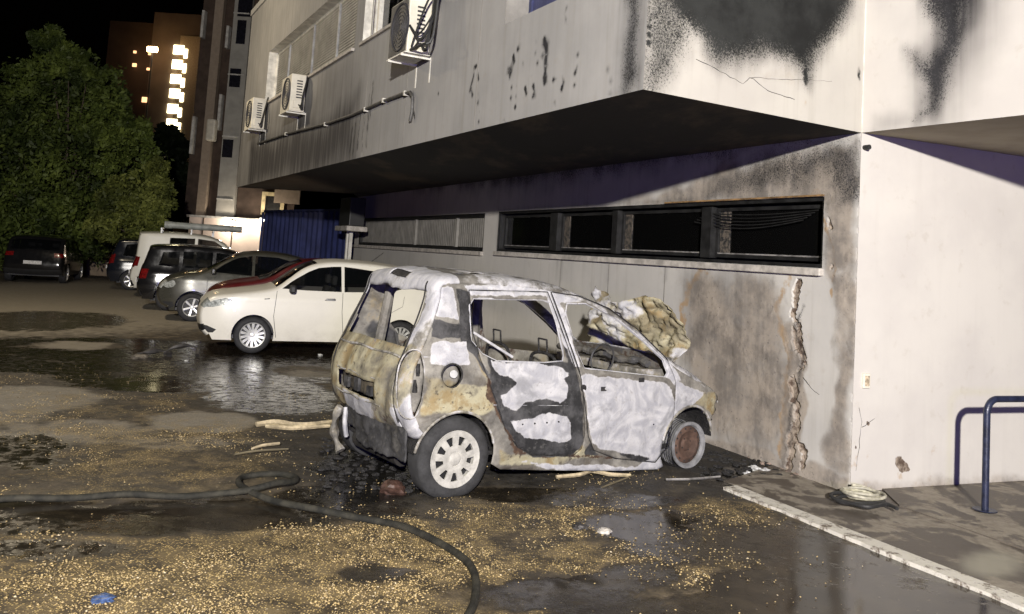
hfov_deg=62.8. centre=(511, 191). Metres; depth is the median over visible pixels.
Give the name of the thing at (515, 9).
window
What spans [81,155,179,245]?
tree
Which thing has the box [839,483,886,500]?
garden hose coil
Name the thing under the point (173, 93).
lit window
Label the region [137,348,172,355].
burnt trim piece
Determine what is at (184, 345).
burnt trim piece
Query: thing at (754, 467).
ash flake
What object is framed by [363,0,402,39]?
window
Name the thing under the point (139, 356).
burnt chunk
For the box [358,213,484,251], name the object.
window
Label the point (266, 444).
wood stick
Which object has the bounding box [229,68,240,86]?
window
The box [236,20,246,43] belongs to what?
window
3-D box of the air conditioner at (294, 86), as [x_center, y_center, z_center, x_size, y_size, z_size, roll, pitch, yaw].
[-3.913,-1.618,15.085,0.350,1.015,0.956,6,-5,-28]
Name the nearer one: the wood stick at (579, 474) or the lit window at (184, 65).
the wood stick at (579, 474)
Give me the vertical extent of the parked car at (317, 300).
1.724 m
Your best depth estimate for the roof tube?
24.66 m
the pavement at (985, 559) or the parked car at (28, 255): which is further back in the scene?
the parked car at (28, 255)
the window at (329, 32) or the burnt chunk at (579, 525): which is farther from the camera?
the window at (329, 32)
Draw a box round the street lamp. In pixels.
[145,46,157,117]
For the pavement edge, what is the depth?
6.16 m
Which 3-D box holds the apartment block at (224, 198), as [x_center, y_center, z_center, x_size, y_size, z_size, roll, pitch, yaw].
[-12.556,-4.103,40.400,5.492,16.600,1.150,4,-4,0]
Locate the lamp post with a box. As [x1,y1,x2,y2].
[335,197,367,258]
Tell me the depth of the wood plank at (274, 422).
8.15 m
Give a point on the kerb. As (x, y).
(1011, 599)
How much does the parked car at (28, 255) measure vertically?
1.532 m
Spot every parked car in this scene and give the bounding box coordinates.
[3,234,83,282]
[106,238,138,289]
[135,244,238,310]
[156,251,301,321]
[196,252,430,352]
[205,258,327,293]
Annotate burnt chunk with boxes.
[130,354,147,358]
[572,521,588,529]
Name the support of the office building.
on the ground
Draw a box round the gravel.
[0,366,870,613]
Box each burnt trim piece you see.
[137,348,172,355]
[163,343,200,356]
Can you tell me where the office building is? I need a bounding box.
[237,0,1023,489]
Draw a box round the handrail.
[972,396,1023,512]
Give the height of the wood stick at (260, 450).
0.026 m
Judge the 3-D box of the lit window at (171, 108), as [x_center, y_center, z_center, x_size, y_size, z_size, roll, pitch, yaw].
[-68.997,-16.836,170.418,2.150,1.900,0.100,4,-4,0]
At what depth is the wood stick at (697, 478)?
7.02 m
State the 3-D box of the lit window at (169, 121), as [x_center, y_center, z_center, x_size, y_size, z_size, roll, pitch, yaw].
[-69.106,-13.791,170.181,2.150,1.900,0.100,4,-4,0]
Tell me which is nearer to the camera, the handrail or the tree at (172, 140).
the handrail
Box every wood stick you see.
[234,448,288,454]
[251,442,279,449]
[556,471,630,478]
[601,474,633,487]
[666,476,720,480]
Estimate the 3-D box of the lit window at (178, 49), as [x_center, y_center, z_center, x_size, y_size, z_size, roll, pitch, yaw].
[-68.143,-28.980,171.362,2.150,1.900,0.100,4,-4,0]
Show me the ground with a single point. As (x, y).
(84, 332)
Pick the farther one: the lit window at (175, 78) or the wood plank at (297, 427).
the lit window at (175, 78)
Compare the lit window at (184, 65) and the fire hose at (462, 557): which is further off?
the lit window at (184, 65)
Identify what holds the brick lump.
on the ground
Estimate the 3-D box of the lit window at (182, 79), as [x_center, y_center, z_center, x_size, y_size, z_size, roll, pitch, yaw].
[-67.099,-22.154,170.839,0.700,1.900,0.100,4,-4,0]
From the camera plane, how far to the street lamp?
165.67 m
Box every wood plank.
[255,419,331,426]
[265,424,329,429]
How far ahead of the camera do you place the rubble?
7.68 m
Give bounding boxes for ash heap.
[318,437,419,492]
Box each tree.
[0,22,175,270]
[5,165,142,256]
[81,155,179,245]
[151,121,189,231]
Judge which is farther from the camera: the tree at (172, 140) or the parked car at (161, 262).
the tree at (172, 140)
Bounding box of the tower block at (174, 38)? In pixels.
[106,12,223,235]
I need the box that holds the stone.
[597,527,612,534]
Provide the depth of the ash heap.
6.71 m
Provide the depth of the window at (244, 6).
40.42 m
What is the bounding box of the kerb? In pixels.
[723,485,1023,611]
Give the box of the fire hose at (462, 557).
[0,471,479,613]
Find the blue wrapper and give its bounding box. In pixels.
[91,592,116,603]
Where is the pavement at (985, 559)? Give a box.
[724,465,1023,596]
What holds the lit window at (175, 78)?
in the tower block at (174, 38)
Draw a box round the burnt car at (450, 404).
[330,266,717,497]
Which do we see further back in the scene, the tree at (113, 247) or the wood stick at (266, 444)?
the tree at (113, 247)
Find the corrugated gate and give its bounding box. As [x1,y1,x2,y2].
[259,209,354,259]
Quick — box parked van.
[129,228,231,287]
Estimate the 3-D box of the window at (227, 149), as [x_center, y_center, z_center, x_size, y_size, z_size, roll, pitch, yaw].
[-13.535,-2.053,39.903,0.489,0.861,0.015,4,-4,0]
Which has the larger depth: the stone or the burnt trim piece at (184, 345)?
the burnt trim piece at (184, 345)
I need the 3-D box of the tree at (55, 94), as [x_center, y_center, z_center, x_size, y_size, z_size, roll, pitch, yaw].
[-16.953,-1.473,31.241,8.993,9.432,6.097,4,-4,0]
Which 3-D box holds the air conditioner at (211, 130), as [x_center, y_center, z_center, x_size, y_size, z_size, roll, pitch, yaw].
[-14.212,-2.898,39.692,0.420,1.050,0.440,4,-4,0]
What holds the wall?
on the ground
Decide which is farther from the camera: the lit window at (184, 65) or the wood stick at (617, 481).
the lit window at (184, 65)
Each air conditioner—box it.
[205,119,217,141]
[243,97,268,145]
[278,73,308,127]
[386,0,438,88]
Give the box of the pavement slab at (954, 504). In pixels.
[883,481,1023,547]
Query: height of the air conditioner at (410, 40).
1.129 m
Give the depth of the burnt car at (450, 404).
6.77 m
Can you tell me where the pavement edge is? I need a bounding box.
[899,505,1023,549]
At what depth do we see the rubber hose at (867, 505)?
6.50 m
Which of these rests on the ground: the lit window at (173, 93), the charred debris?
the charred debris
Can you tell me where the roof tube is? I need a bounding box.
[164,221,241,232]
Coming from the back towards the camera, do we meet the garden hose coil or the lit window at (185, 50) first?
the lit window at (185, 50)
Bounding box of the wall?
[69,259,108,275]
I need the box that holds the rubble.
[747,457,798,475]
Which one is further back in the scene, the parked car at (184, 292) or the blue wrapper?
the parked car at (184, 292)
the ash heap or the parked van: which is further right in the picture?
the ash heap
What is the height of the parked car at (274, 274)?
1.521 m
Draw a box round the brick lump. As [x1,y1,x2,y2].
[379,479,405,495]
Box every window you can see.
[166,119,176,125]
[167,104,177,113]
[169,89,179,97]
[170,74,180,83]
[172,60,182,68]
[173,45,183,54]
[177,108,181,116]
[179,93,183,101]
[181,78,184,87]
[182,64,186,72]
[184,49,187,57]
[222,139,233,157]
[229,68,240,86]
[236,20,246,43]
[237,0,252,16]
[260,192,284,214]
[265,0,357,100]
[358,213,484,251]
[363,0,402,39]
[497,194,824,267]
[505,0,555,23]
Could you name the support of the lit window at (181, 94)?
in the tower block at (174, 38)
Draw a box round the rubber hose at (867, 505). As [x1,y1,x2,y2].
[829,491,898,509]
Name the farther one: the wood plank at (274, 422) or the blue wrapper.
the wood plank at (274, 422)
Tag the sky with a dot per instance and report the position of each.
(86, 23)
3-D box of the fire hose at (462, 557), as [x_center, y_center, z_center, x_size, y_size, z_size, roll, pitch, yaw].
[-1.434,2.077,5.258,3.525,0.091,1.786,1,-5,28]
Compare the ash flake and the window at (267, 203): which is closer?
the ash flake
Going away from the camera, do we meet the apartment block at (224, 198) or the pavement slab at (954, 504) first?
the pavement slab at (954, 504)
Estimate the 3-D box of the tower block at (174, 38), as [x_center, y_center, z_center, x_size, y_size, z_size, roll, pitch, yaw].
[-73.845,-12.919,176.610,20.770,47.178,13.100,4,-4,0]
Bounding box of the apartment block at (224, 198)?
[184,0,300,251]
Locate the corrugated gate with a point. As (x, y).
(307, 233)
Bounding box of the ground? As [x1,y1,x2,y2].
[0,244,1023,613]
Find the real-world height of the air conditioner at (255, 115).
1.014 m
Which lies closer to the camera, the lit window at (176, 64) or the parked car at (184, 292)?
the parked car at (184, 292)
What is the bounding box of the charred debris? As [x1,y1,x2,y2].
[699,450,781,480]
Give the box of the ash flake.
[748,465,761,470]
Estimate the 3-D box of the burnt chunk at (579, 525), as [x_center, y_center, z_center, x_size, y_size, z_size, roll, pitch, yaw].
[0.459,2.264,5.675,0.114,0.064,0.120,4,-4,0]
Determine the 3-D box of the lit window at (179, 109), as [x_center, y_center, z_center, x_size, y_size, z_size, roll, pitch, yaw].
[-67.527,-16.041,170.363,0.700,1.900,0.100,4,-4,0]
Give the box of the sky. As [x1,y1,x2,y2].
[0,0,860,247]
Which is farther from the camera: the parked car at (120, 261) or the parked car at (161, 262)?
the parked car at (120, 261)

